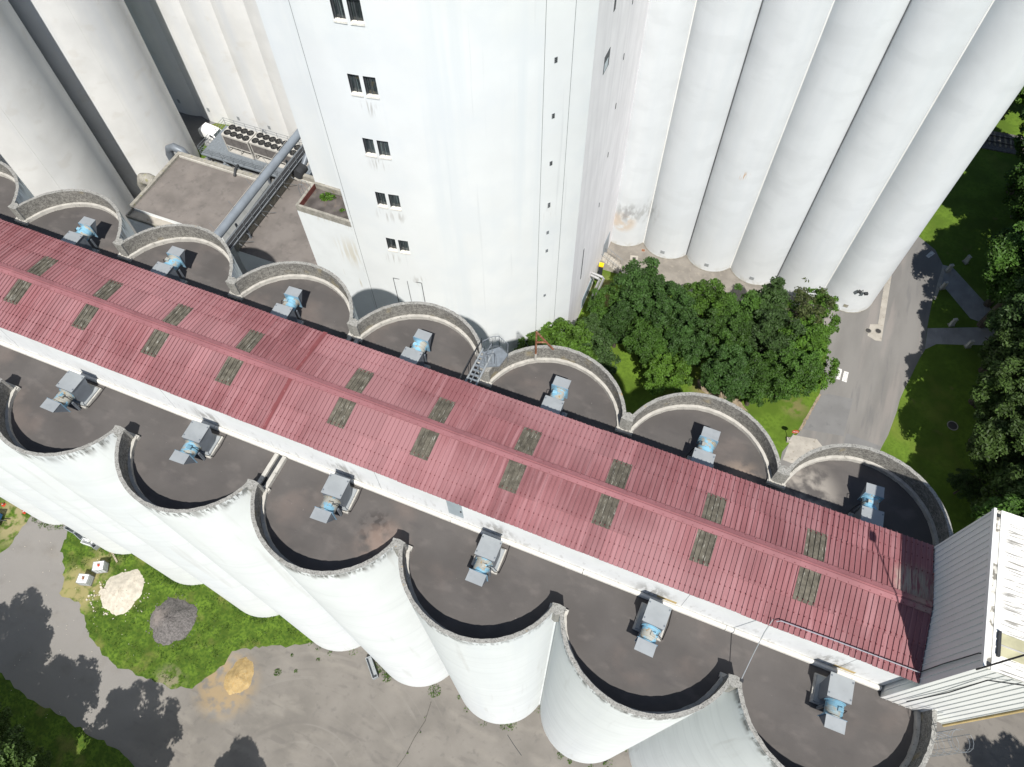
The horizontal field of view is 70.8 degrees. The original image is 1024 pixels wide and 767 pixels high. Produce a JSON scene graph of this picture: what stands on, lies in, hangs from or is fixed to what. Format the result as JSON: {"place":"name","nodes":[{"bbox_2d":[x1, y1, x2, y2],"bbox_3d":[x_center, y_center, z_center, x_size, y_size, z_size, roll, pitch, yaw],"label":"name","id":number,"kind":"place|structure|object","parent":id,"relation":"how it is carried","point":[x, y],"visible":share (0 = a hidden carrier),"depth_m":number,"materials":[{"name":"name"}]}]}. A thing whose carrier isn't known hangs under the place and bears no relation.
{"place":"outdoors","nodes":[
{"label":"outdoors","id":0,"kind":"place"},
{"bbox_2d":[0,672,133,766],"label":"grass bank","id":1,"kind":"structure","parent":0,"point":[64,741],"depth_m":70.59,"materials":[{"name":"plant"}]},
{"bbox_2d":[0,724,37,766],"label":"tree","id":2,"kind":"object","parent":1,"relation":"on","point":[12,750],"visible":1,"depth_m":61.48,"materials":[{"name":"green plant"}]},
{"bbox_2d":[125,151,268,273],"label":"building","id":3,"kind":"structure","parent":0,"point":[182,188],"depth_m":92.35,"materials":[{"name":"white paint"}]},
{"bbox_2d":[178,111,275,185],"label":"courtyard","id":4,"kind":"structure","parent":0,"point":[192,123],"depth_m":114.74,"materials":[{"name":"concrete"}]},
{"bbox_2d":[0,0,136,233],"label":"silo","id":5,"kind":"object","parent":4,"relation":"on","point":[49,142],"visible":0.53,"depth_m":84.74,"materials":[{"name":"paint"}]},
{"bbox_2d":[8,0,199,198],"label":"silo","id":6,"kind":"object","parent":4,"relation":"on","point":[98,57],"visible":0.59,"depth_m":92.11,"materials":[{"name":"paint"}]},
{"bbox_2d":[209,128,305,255],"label":"conveyor tube","id":7,"kind":"object","parent":4,"relation":"on","point":[232,216],"visible":0.45,"depth_m":88.60,"materials":[{"name":"metal"}]},
{"bbox_2d":[295,182,375,318],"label":"annexe","id":8,"kind":"structure","parent":4,"relation":"on","point":[329,233],"depth_m":73.93,"materials":[{"name":"paint"}]},
{"bbox_2d":[256,0,649,353],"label":"tower","id":9,"kind":"structure","parent":4,"relation":"on","point":[466,157],"depth_m":61.83,"materials":[{"name":"paint"}]},
{"bbox_2d":[346,0,364,26],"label":"window","id":10,"kind":"structure","parent":9,"relation":"in","point":[354,6],"depth_m":49.99,"materials":[{"name":"black glass"}]},
{"bbox_2d":[197,117,312,183],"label":"plant deck","id":11,"kind":"structure","parent":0,"point":[216,148],"depth_m":107.87,"materials":[{"name":"grey metal"}]},
{"bbox_2d":[221,124,256,159],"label":"cooling unit","id":12,"kind":"object","parent":11,"relation":"on","point":[236,139],"visible":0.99,"depth_m":106.02,"materials":[{"name":"metal"}]},
{"bbox_2d":[249,132,308,167],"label":"cooling unit","id":13,"kind":"object","parent":11,"relation":"on","point":[266,147],"visible":0.69,"depth_m":104.86,"materials":[{"name":"metal"}]},
{"bbox_2d":[234,173,316,271],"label":"building","id":14,"kind":"structure","parent":0,"point":[279,235],"depth_m":88.83,"materials":[{"name":"white paint"}]},
{"bbox_2d":[0,516,1023,766],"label":"yard","id":15,"kind":"structure","parent":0,"point":[324,708],"depth_m":71.61,"materials":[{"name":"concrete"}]},
{"bbox_2d":[0,497,30,552],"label":"grass verge","id":16,"kind":"object","parent":15,"relation":"on","point":[15,517],"depth_m":81.81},
{"bbox_2d":[0,161,33,225],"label":"silo","id":17,"kind":"object","parent":15,"relation":"on","point":[14,188],"visible":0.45,"depth_m":53.21,"materials":[{"name":"white paint"}]},
{"bbox_2d":[0,485,62,524],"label":"silo","id":18,"kind":"object","parent":15,"relation":"on","point":[22,504],"visible":0.16,"depth_m":76.93,"materials":[{"name":"white paint"}]},
{"bbox_2d":[0,468,130,553],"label":"silo","id":19,"kind":"object","parent":15,"relation":"on","point":[19,488],"visible":0.2,"depth_m":68.68,"materials":[{"name":"white paint"}]},
{"bbox_2d":[8,189,134,261],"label":"silo","id":20,"kind":"object","parent":15,"relation":"on","point":[59,214],"visible":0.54,"depth_m":51.98,"materials":[{"name":"white paint"}]},
{"bbox_2d":[61,216,100,252],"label":"roof fan","id":21,"kind":"object","parent":20,"relation":"on","point":[84,233],"visible":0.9,"depth_m":49.64},
{"bbox_2d":[0,345,202,584],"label":"silo","id":22,"kind":"object","parent":15,"relation":"on","point":[15,366],"visible":0.22,"depth_m":56.08,"materials":[{"name":"white paint"}]},
{"bbox_2d":[0,360,278,616],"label":"silo","id":23,"kind":"object","parent":15,"relation":"on","point":[73,449],"visible":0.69,"depth_m":44.42,"materials":[{"name":"white paint"}]},
{"bbox_2d":[40,370,105,411],"bbox_3d":[-26.734,0.691,43.823,1.722,1.737,3.220,19,62,12],"label":"roof fan","id":24,"kind":"object","parent":23,"relation":"on","point":[77,390],"visible":1,"depth_m":43.37},
{"bbox_2d":[112,224,242,299],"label":"silo","id":25,"kind":"object","parent":15,"relation":"on","point":[211,265],"visible":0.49,"depth_m":50.12,"materials":[{"name":"white paint"}]},
{"bbox_2d":[150,246,187,283],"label":"roof fan","id":26,"kind":"object","parent":25,"relation":"on","point":[171,264],"visible":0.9,"depth_m":48.18},
{"bbox_2d":[59,531,312,688],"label":"grass island","id":27,"kind":"structure","parent":15,"relation":"on","point":[144,640],"depth_m":75.74,"materials":[{"name":"plant"}]},
{"bbox_2d":[100,569,143,615],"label":"rubble pile","id":28,"kind":"object","parent":27,"relation":"on","point":[122,593],"visible":1,"depth_m":77.36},
{"bbox_2d":[150,597,197,645],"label":"gravel pile","id":29,"kind":"object","parent":27,"relation":"on","point":[172,619],"visible":1,"depth_m":75.44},
{"bbox_2d":[65,536,304,685],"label":"grass tufts","id":30,"kind":"object","parent":27,"relation":"on","point":[143,610],"visible":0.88,"depth_m":75.66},
{"bbox_2d":[114,406,359,650],"bbox_3d":[-17.841,13.431,59.185,9.724,40.690,9.308,19,62,11],"label":"silo","id":31,"kind":"object","parent":15,"relation":"on","point":[202,506],"visible":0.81,"depth_m":42.67,"materials":[{"name":"white paint"}]},
{"bbox_2d":[169,420,226,464],"bbox_3d":[-18.337,3.593,41.996,1.666,1.784,3.114,17,61,10],"label":"roof fan","id":32,"kind":"object","parent":31,"relation":"on","point":[202,441],"visible":1,"depth_m":41.47},
{"bbox_2d":[257,453,286,488],"bbox_3d":[-13.974,5.111,41.940,0.754,0.312,2.093,19,62,11],"label":"roof joint","id":33,"kind":"object","parent":31,"relation":"on","point":[271,471],"visible":0.83,"depth_m":41.85,"materials":[{"name":"metal"}]},
{"bbox_2d":[224,657,253,694],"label":"sand pile","id":34,"kind":"object","parent":15,"relation":"on","point":[239,676],"visible":1,"depth_m":72.86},
{"bbox_2d":[225,261,358,338],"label":"silo","id":35,"kind":"object","parent":15,"relation":"on","point":[328,305],"visible":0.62,"depth_m":48.30,"materials":[{"name":"white paint"}]},
{"bbox_2d":[270,286,303,324],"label":"roof fan","id":36,"kind":"object","parent":35,"relation":"on","point":[292,300],"visible":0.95,"depth_m":46.38},
{"bbox_2d":[30,516,625,766],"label":"weeds","id":37,"kind":"object","parent":15,"relation":"on","point":[239,611],"visible":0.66,"depth_m":74.86,"materials":[{"name":"green plant"}]},
{"bbox_2d":[250,458,448,686],"bbox_3d":[-9.411,16.342,57.380,9.724,40.690,9.308,19,62,11],"label":"silo","id":38,"kind":"object","parent":15,"relation":"on","point":[343,570],"visible":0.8,"depth_m":40.87,"materials":[{"name":"white paint"}]},
{"bbox_2d":[310,473,362,522],"bbox_3d":[-9.839,6.499,40.166,1.726,1.833,3.227,17,61,10],"label":"roof fan","id":39,"kind":"object","parent":38,"relation":"on","point":[339,493],"visible":1,"depth_m":39.58},
{"bbox_2d":[347,301,482,386],"bbox_3d":[-6.372,8.924,61.707,9.724,40.690,9.308,19,62,11],"label":"silo","id":40,"kind":"object","parent":15,"relation":"on","point":[391,329],"visible":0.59,"depth_m":46.50,"materials":[{"name":"white paint"}]},
{"bbox_2d":[399,329,431,368],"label":"roof fan","id":41,"kind":"object","parent":40,"relation":"on","point":[414,353],"visible":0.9,"depth_m":44.45},
{"bbox_2d":[398,511,572,723],"bbox_3d":[-0.980,19.253,55.575,9.724,40.690,9.308,19,62,11],"label":"silo","id":42,"kind":"object","parent":15,"relation":"on","point":[492,638],"visible":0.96,"depth_m":38.97,"materials":[{"name":"white paint"}]},
{"bbox_2d":[465,534,509,586],"bbox_3d":[-1.362,9.452,38.343,1.645,1.821,3.076,19,62,11],"label":"roof fan","id":43,"kind":"object","parent":42,"relation":"on","point":[489,553],"visible":1,"depth_m":37.69},
{"bbox_2d":[476,345,625,435],"bbox_3d":[2.059,11.835,59.902,9.724,40.690,9.308,19,62,11],"label":"silo","id":44,"kind":"object","parent":15,"relation":"on","point":[595,398],"visible":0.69,"depth_m":44.66,"materials":[{"name":"white paint"}]},
{"bbox_2d":[459,336,507,385],"bbox_3d":[-1.563,-0.979,42.875,1.851,1.721,4.248,19,62,11],"label":"access landing","id":45,"kind":"object","parent":44,"relation":"on","point":[495,357],"visible":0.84,"depth_m":43.78,"materials":[{"name":"metal"}]},
{"bbox_2d":[540,376,570,416],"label":"roof fan","id":46,"kind":"object","parent":44,"relation":"on","point":[554,401],"visible":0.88,"depth_m":42.59},
{"bbox_2d":[540,570,741,763],"bbox_3d":[7.451,22.164,53.770,9.724,40.690,9.308,19,62,11],"label":"silo","id":47,"kind":"object","parent":15,"relation":"on","point":[609,691],"visible":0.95,"depth_m":37.09,"materials":[{"name":"white paint"}]},
{"bbox_2d":[632,598,672,657],"bbox_3d":[7.097,12.372,36.548,1.679,1.793,3.140,21,62,13],"label":"roof fan","id":48,"kind":"object","parent":47,"relation":"on","point":[650,622],"visible":1,"depth_m":35.91},
{"bbox_2d":[615,392,780,489],"bbox_3d":[10.490,14.746,58.097,9.724,40.690,9.308,19,62,11],"label":"silo","id":49,"kind":"object","parent":15,"relation":"on","point":[676,423],"visible":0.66,"depth_m":42.81,"materials":[{"name":"white paint"}]},
{"bbox_2d":[685,426,720,467],"bbox_3d":[10.841,4.307,41.285,1.734,1.728,3.242,20,62,12],"label":"roof fan","id":50,"kind":"object","parent":49,"relation":"on","point":[706,443],"visible":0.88,"depth_m":40.89},
{"bbox_2d":[628,636,936,766],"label":"silo","id":51,"kind":"object","parent":15,"relation":"on","point":[765,713],"visible":0.6,"depth_m":35.36,"materials":[{"name":"white paint"}]},
{"bbox_2d":[809,671,854,734],"bbox_3d":[15.508,15.293,34.742,1.620,1.786,3.029,19,62,11],"label":"roof fan","id":52,"kind":"object","parent":51,"relation":"on","point":[831,694],"visible":1,"depth_m":34.17},
{"bbox_2d":[766,443,952,546],"bbox_3d":[18.920,17.657,56.292,9.724,40.690,9.308,19,62,11],"label":"silo","id":53,"kind":"object","parent":15,"relation":"on","point":[836,477],"visible":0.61,"depth_m":40.97,"materials":[{"name":"white paint"}]},
{"bbox_2d":[846,483,884,526],"bbox_3d":[19.406,7.248,39.468,1.661,1.716,3.106,17,61,10],"label":"roof fan","id":54,"kind":"object","parent":53,"relation":"on","point":[871,497],"visible":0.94,"depth_m":39.14},
{"bbox_2d":[880,507,1023,726],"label":"head house","id":55,"kind":"structure","parent":15,"relation":"on","point":[972,670],"depth_m":30.31,"materials":[{"name":"metal"}]},
{"bbox_2d":[620,237,942,467],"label":"road","id":56,"kind":"structure","parent":0,"point":[878,378],"depth_m":92.53,"materials":[{"name":"asphalt"}]},
{"bbox_2d":[783,435,821,462],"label":"kerb slab","id":57,"kind":"structure","parent":56,"relation":"on","point":[798,447],"depth_m":85.62,"materials":[{"name":"concrete"}]},
{"bbox_2d":[802,394,852,435],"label":"road patch","id":58,"kind":"object","parent":56,"relation":"on","point":[829,413],"visible":1,"depth_m":87.74,"materials":[{"name":"concrete"}]},
{"bbox_2d":[868,275,891,340],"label":"drainage strip","id":59,"kind":"object","parent":56,"relation":"on","point":[873,334],"visible":0.75,"depth_m":95.12,"materials":[{"name":"concrete"}]},
{"bbox_2d":[574,102,1023,534],"bbox_3d":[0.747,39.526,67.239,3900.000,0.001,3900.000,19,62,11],"label":"ground","id":60,"kind":"structure","parent":0,"point":[923,440],"depth_m":90.74,"materials":[{"name":"plant"}]},
{"bbox_2d":[124,0,200,115],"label":"tall silo","id":61,"kind":"object","parent":60,"relation":"on","point":[153,36],"visible":0.26,"depth_m":107.46,"materials":[{"name":"paint"}]},
{"bbox_2d":[148,0,230,124],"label":"tall silo","id":62,"kind":"object","parent":60,"relation":"on","point":[175,27],"visible":0.33,"depth_m":105.77,"materials":[{"name":"paint"}]},
{"bbox_2d":[179,0,259,132],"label":"tall silo","id":63,"kind":"object","parent":60,"relation":"on","point":[203,23],"visible":0.32,"depth_m":103.78,"materials":[{"name":"paint"}]},
{"bbox_2d":[210,0,289,140],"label":"tall silo","id":64,"kind":"object","parent":60,"relation":"on","point":[232,17],"visible":0.3,"depth_m":101.96,"materials":[{"name":"paint"}]},
{"bbox_2d":[243,0,301,144],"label":"tall silo","id":65,"kind":"object","parent":60,"relation":"on","point":[256,22],"visible":0.09,"depth_m":100.25,"materials":[{"name":"paint"}]},
{"bbox_2d":[528,317,598,359],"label":"tree","id":66,"kind":"object","parent":60,"relation":"on","point":[573,331],"visible":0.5,"depth_m":83.86,"materials":[{"name":"green plant"}]},
{"bbox_2d":[566,329,620,376],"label":"tree","id":67,"kind":"object","parent":60,"relation":"on","point":[606,356],"visible":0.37,"depth_m":84.94,"materials":[{"name":"green plant"}]},
{"bbox_2d":[586,282,628,327],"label":"tree","id":68,"kind":"object","parent":60,"relation":"on","point":[598,298],"visible":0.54,"depth_m":89.38,"materials":[{"name":"green plant"}]},
{"bbox_2d":[599,300,633,347],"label":"tree","id":69,"kind":"object","parent":60,"relation":"on","point":[622,319],"visible":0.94,"depth_m":87.40,"materials":[{"name":"green plant"}]},
{"bbox_2d":[613,256,673,323],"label":"tree","id":70,"kind":"object","parent":60,"relation":"on","point":[636,281],"visible":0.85,"depth_m":86.86,"materials":[{"name":"green plant"}]},
{"bbox_2d":[622,317,671,367],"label":"tree","id":71,"kind":"object","parent":60,"relation":"on","point":[642,341],"visible":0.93,"depth_m":85.23,"materials":[{"name":"green plant"}]},
{"bbox_2d":[611,0,694,246],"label":"tall silo","id":72,"kind":"object","parent":60,"relation":"on","point":[667,27],"visible":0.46,"depth_m":82.25,"materials":[{"name":"concrete"}]},
{"bbox_2d":[642,344,692,396],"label":"tree","id":73,"kind":"object","parent":60,"relation":"on","point":[657,379],"visible":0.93,"depth_m":84.07,"materials":[{"name":"green plant"}]},
{"bbox_2d":[641,280,697,337],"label":"tree","id":74,"kind":"object","parent":60,"relation":"on","point":[664,309],"visible":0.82,"depth_m":85.14,"materials":[{"name":"green plant"}]},
{"bbox_2d":[606,242,762,301],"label":"paved apron","id":75,"kind":"object","parent":60,"relation":"on","point":[682,271],"visible":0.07,"depth_m":99.31,"materials":[{"name":"concrete"}]},
{"bbox_2d":[643,0,761,259],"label":"tall silo","id":76,"kind":"object","parent":75,"relation":"on","point":[718,40],"visible":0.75,"depth_m":80.47,"materials":[{"name":"concrete"}]},
{"bbox_2d":[662,316,713,366],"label":"tree","id":77,"kind":"object","parent":60,"relation":"on","point":[690,340],"visible":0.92,"depth_m":83.90,"materials":[{"name":"green plant"}]},
{"bbox_2d":[683,278,729,330],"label":"tree","id":78,"kind":"object","parent":60,"relation":"on","point":[704,289],"visible":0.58,"depth_m":86.76,"materials":[{"name":"green plant"}]},
{"bbox_2d":[698,379,746,410],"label":"bare earth","id":79,"kind":"structure","parent":60,"relation":"on","point":[737,402],"depth_m":89.24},
{"bbox_2d":[700,340,758,402],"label":"tree","id":80,"kind":"object","parent":79,"relation":"on","point":[712,370],"visible":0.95,"depth_m":82.04,"materials":[{"name":"green plant"}]},
{"bbox_2d":[695,307,752,362],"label":"tree","id":81,"kind":"object","parent":60,"relation":"on","point":[739,334],"visible":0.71,"depth_m":83.54,"materials":[{"name":"green plant"}]},
{"bbox_2d":[710,283,762,328],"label":"tree","id":82,"kind":"object","parent":60,"relation":"on","point":[747,305],"visible":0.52,"depth_m":86.51,"materials":[{"name":"green plant"}]},
{"bbox_2d":[686,0,832,271],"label":"tall silo","id":83,"kind":"object","parent":60,"relation":"on","point":[783,40],"visible":0.8,"depth_m":78.22,"materials":[{"name":"concrete"}]},
{"bbox_2d":[738,350,792,406],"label":"tree","id":84,"kind":"object","parent":60,"relation":"on","point":[760,383],"visible":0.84,"depth_m":81.96,"materials":[{"name":"green plant"}]},
{"bbox_2d":[750,276,789,319],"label":"tree","id":85,"kind":"object","parent":60,"relation":"on","point":[774,294],"visible":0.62,"depth_m":85.26,"materials":[{"name":"green plant"}]},
{"bbox_2d":[741,308,806,369],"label":"tree","id":86,"kind":"object","parent":60,"relation":"on","point":[765,328],"visible":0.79,"depth_m":83.41,"materials":[{"name":"green plant"}]},
{"bbox_2d":[766,340,823,399],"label":"tree","id":87,"kind":"object","parent":60,"relation":"on","point":[815,367],"visible":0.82,"depth_m":81.96,"materials":[{"name":"green plant"}]},
{"bbox_2d":[777,311,831,357],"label":"tree","id":88,"kind":"object","parent":60,"relation":"on","point":[816,333],"visible":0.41,"depth_m":83.88,"materials":[{"name":"green plant"}]},
{"bbox_2d":[780,277,836,325],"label":"tree","id":89,"kind":"object","parent":60,"relation":"on","point":[800,312],"visible":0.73,"depth_m":85.70,"materials":[{"name":"green plant"}]},
{"bbox_2d":[782,337,839,391],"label":"tree","id":90,"kind":"object","parent":60,"relation":"on","point":[835,363],"visible":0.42,"depth_m":82.90,"materials":[{"name":"green plant"}]},
{"bbox_2d":[787,287,840,340],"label":"tree","id":91,"kind":"object","parent":60,"relation":"on","point":[835,321],"visible":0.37,"depth_m":87.59,"materials":[{"name":"green plant"}]},
{"bbox_2d":[730,0,909,285],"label":"tall silo","id":92,"kind":"object","parent":60,"relation":"on","point":[853,41],"visible":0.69,"depth_m":75.97,"materials":[{"name":"concrete"}]},
{"bbox_2d":[777,0,992,296],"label":"tall silo","id":93,"kind":"object","parent":60,"relation":"on","point":[930,39],"visible":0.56,"depth_m":73.41,"materials":[{"name":"concrete"}]},
{"bbox_2d":[824,0,1023,312],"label":"tall silo","id":94,"kind":"object","parent":60,"relation":"on","point":[981,88],"visible":0.75,"depth_m":73.14,"materials":[{"name":"concrete"}]},
{"bbox_2d":[946,468,987,501],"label":"tree","id":95,"kind":"object","parent":60,"relation":"on","point":[971,484],"visible":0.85,"depth_m":79.23,"materials":[{"name":"green plant"}]},
{"bbox_2d":[965,392,1023,482],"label":"tree","id":96,"kind":"object","parent":60,"relation":"on","point":[998,447],"visible":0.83,"depth_m":72.81,"materials":[{"name":"green plant"}]},
{"bbox_2d":[967,493,1023,525],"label":"tree","id":97,"kind":"object","parent":60,"relation":"on","point":[1014,504],"visible":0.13,"depth_m":67.33,"materials":[{"name":"green plant"}]},
{"bbox_2d":[968,356,1023,441],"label":"tree","id":98,"kind":"object","parent":60,"relation":"on","point":[1005,386],"visible":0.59,"depth_m":75.60,"materials":[{"name":"green plant"}]},
{"bbox_2d":[968,325,1023,405],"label":"tree","id":99,"kind":"object","parent":60,"relation":"on","point":[1002,344],"visible":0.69,"depth_m":78.60,"materials":[{"name":"green plant"}]},
{"bbox_2d":[969,462,1023,517],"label":"tree","id":100,"kind":"object","parent":60,"relation":"on","point":[1010,480],"visible":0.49,"depth_m":70.50,"materials":[{"name":"green plant"}]},
{"bbox_2d":[977,221,1023,327],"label":"tree","id":101,"kind":"object","parent":60,"relation":"on","point":[1004,275],"visible":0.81,"depth_m":83.66,"materials":[{"name":"green plant"}]},
{"bbox_2d":[978,275,1023,372],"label":"tree","id":102,"kind":"object","parent":60,"relation":"on","point":[1006,316],"visible":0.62,"depth_m":79.86,"materials":[{"name":"green plant"}]},
{"bbox_2d":[981,131,1021,154],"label":"railway track","id":103,"kind":"structure","parent":60,"relation":"on","point":[999,142],"depth_m":111.18,"materials":[{"name":"metal"}]},
{"bbox_2d":[983,210,1023,306],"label":"tree","id":104,"kind":"object","parent":60,"relation":"on","point":[988,303],"visible":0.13,"depth_m":87.87,"materials":[{"name":"green plant"}]},
{"bbox_2d":[1001,162,1023,221],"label":"tree","id":105,"kind":"object","parent":60,"relation":"on","point":[1015,176],"visible":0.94,"depth_m":92.31,"materials":[{"name":"green plant"}]},
{"bbox_2d":[1006,110,1023,194],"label":"tree","id":106,"kind":"object","parent":60,"relation":"on","point":[1018,144],"visible":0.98,"depth_m":98.63,"materials":[{"name":"green plant"}]},
{"bbox_2d":[925,327,994,348],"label":"path","id":107,"kind":"structure","parent":0,"point":[960,336],"depth_m":93.46,"materials":[{"name":"asphalt"}]},
{"bbox_2d":[941,265,990,320],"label":"path","id":108,"kind":"structure","parent":0,"point":[965,296],"depth_m":96.72,"materials":[{"name":"asphalt"}]},
{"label":"silo","id":109,"kind":"object","parent":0,"visible":0},
{"bbox_2d":[0,219,933,690],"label":"conveyor gallery","id":110,"kind":"object","parent":109,"relation":"on","point":[726,551],"visible":1,"depth_m":37.95,"materials":[{"name":"paint"}]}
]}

